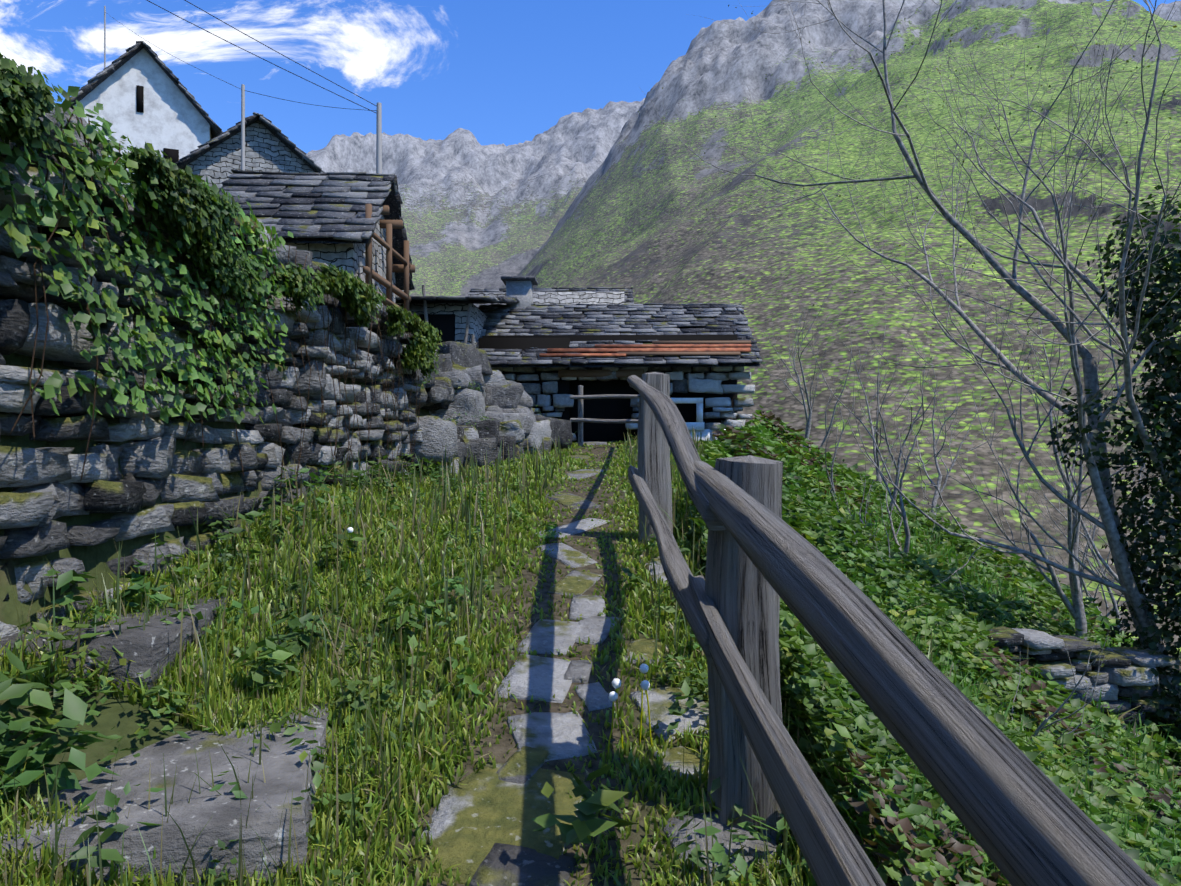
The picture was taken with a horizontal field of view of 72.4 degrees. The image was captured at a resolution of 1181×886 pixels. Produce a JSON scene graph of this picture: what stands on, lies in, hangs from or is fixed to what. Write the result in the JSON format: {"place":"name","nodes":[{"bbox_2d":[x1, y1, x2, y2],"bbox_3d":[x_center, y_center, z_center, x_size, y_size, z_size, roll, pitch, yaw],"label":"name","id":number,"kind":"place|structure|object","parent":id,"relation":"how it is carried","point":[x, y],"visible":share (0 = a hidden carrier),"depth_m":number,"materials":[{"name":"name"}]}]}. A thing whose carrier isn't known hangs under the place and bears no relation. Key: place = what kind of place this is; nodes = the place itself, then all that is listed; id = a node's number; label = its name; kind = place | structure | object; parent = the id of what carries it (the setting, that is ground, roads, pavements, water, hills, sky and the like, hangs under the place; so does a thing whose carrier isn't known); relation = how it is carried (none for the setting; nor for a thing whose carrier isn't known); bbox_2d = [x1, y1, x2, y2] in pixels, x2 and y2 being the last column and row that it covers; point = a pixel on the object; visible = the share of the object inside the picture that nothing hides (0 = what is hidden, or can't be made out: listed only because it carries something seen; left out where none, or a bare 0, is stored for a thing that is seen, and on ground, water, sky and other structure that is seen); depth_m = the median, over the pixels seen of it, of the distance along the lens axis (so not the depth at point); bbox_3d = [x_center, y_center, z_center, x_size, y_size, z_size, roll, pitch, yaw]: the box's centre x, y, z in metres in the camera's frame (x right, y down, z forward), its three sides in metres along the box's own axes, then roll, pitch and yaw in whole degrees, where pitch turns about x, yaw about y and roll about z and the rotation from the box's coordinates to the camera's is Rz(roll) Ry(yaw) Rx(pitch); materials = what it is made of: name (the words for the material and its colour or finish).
{"place":"outdoors","nodes":[
{"label":"outdoors","id":0,"kind":"place"},
{"bbox_2d":[0,104,420,637],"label":"retaining wall","id":1,"kind":"structure","parent":0,"point":[47,484],"depth_m":4.53,"materials":[{"name":"grey stone"}]},
{"bbox_2d":[0,250,1180,885],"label":"terrain","id":2,"kind":"structure","parent":0,"point":[118,716],"depth_m":3.92,"materials":[{"name":"green plant"}]},
{"bbox_2d":[70,41,222,194],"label":"white house","id":3,"kind":"structure","parent":2,"relation":"on","point":[140,92],"depth_m":26.29,"materials":[{"name":"paint"}]},
{"bbox_2d":[0,596,328,885],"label":"bedrock slab","id":4,"kind":"structure","parent":2,"relation":"on","point":[154,644],"depth_m":2.89,"materials":[{"name":"grey stone"}]},
{"bbox_2d":[104,0,381,173],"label":"utility poles","id":5,"kind":"object","parent":2,"relation":"on","point":[378,139],"visible":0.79,"depth_m":16.09,"materials":[{"name":"grey"}]},
{"bbox_2d":[175,112,325,192],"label":"stone house","id":6,"kind":"structure","parent":2,"relation":"on","point":[270,146],"depth_m":22.82,"materials":[{"name":"stone"}]},
{"bbox_2d":[0,53,541,499],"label":"ivy and bushes","id":7,"kind":"object","parent":2,"relation":"on","point":[189,209],"visible":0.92,"depth_m":4.38,"materials":[{"name":"green plant"}]},
{"bbox_2d":[218,169,414,302],"bbox_3d":[-5.191,-2.990,15.236,3.292,4.225,4.492,0,0,2],"label":"stone hut","id":8,"kind":"object","parent":2,"relation":"on","point":[321,217],"visible":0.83,"depth_m":14.26,"materials":[{"name":"stone"}]},
{"bbox_2d":[363,204,412,314],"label":"timber balcony","id":9,"kind":"structure","parent":8,"relation":"attached to","point":[371,274],"depth_m":14.99,"materials":[{"name":"brown wood"}]},
{"bbox_2d":[0,162,807,885],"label":"weed plants","id":10,"kind":"object","parent":2,"relation":"on","point":[74,710],"visible":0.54,"depth_m":3.31,"materials":[{"name":"green plant"}]},
{"bbox_2d":[395,284,519,347],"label":"stone shed","id":11,"kind":"structure","parent":2,"relation":"on","point":[461,319],"depth_m":17.96,"materials":[{"name":"stone"}]},
{"bbox_2d":[402,341,572,473],"bbox_3d":[-2.308,-0.633,13.096,2.539,2.418,6.269,0,0,16],"label":"boulder","id":12,"kind":"object","parent":2,"relation":"on","point":[503,403],"visible":0.67,"depth_m":12.59,"materials":[{"name":"stone"}]},
{"bbox_2d":[347,527,652,752],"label":"dandelions","id":13,"kind":"object","parent":2,"relation":"on","point":[644,684],"visible":0.83,"depth_m":3.56,"materials":[{"name":"plant stem"},{"name":"seed fluff"}]},
{"bbox_2d":[468,287,633,307],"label":"roof","id":14,"kind":"structure","parent":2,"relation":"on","point":[597,295],"depth_m":25.03,"materials":[{"name":"stone"}]},
{"bbox_2d":[403,441,782,885],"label":"path stones","id":15,"kind":"object","parent":2,"relation":"on","point":[483,825],"visible":0.65,"depth_m":3.41,"materials":[{"name":"grey stone"}]},
{"bbox_2d":[570,385,639,446],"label":"wooden railing","id":16,"kind":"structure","parent":2,"relation":"on","point":[580,397],"depth_m":16.41,"materials":[{"name":"grey wood"}]},
{"bbox_2d":[479,335,736,441],"bbox_3d":[0.489,-0.678,20.491,5.900,3.600,5.250,0,0,2],"label":"hut","id":17,"kind":"object","parent":2,"relation":"on","point":[692,409],"visible":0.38,"depth_m":18.46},
{"bbox_2d":[627,372,1158,885],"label":"timber fence","id":18,"kind":"object","parent":2,"relation":"on","point":[1021,816],"visible":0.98,"depth_m":1.88,"materials":[{"name":"grey wood"}]},
{"bbox_2d":[617,0,1180,766],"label":"bare trees","id":19,"kind":"object","parent":2,"relation":"on","point":[1135,568],"visible":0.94,"depth_m":8.93,"materials":[{"name":"grey plant"}]},
{"bbox_2d":[650,435,1180,885],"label":"slope grass","id":20,"kind":"structure","parent":2,"relation":"on","point":[837,774],"depth_m":6.01,"materials":[{"name":"green plant"}]},
{"bbox_2d":[685,405,1180,885],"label":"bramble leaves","id":21,"kind":"object","parent":2,"relation":"on","point":[913,863],"visible":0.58,"depth_m":6.27,"materials":[{"name":"green plant"}]},
{"bbox_2d":[979,626,1180,759],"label":"ruined wall","id":22,"kind":"structure","parent":2,"relation":"on","point":[1125,672],"depth_m":8.37,"materials":[{"name":"stone"}]},
{"bbox_2d":[0,0,1180,153],"label":"sky","id":23,"kind":"structure","parent":0,"point":[506,72],"materials":[{"name":"blue"}]},
{"bbox_2d":[491,340,754,440],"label":"stone wall","id":24,"kind":"structure","parent":0,"point":[696,382],"depth_m":17.91,"materials":[{"name":"grey stone"}]},
{"bbox_2d":[476,303,761,366],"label":"slate roof","id":25,"kind":"structure","parent":24,"relation":"on","point":[641,319],"depth_m":19.20,"materials":[{"name":"grey stone"}]},
{"bbox_2d":[501,276,537,307],"bbox_3d":[-1.827,-3.625,20.835,0.860,1.195,0.860,0,0,2],"label":"chimney","id":26,"kind":"object","parent":25,"relation":"on","point":[520,288],"visible":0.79,"depth_m":20.52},
{"bbox_2d":[306,0,1180,671],"bbox_3d":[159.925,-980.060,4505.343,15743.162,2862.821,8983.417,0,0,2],"label":"mountain","id":27,"kind":"structure","parent":0,"point":[544,210],"depth_m":1401.52,"materials":[{"name":"green plant"}]}
]}

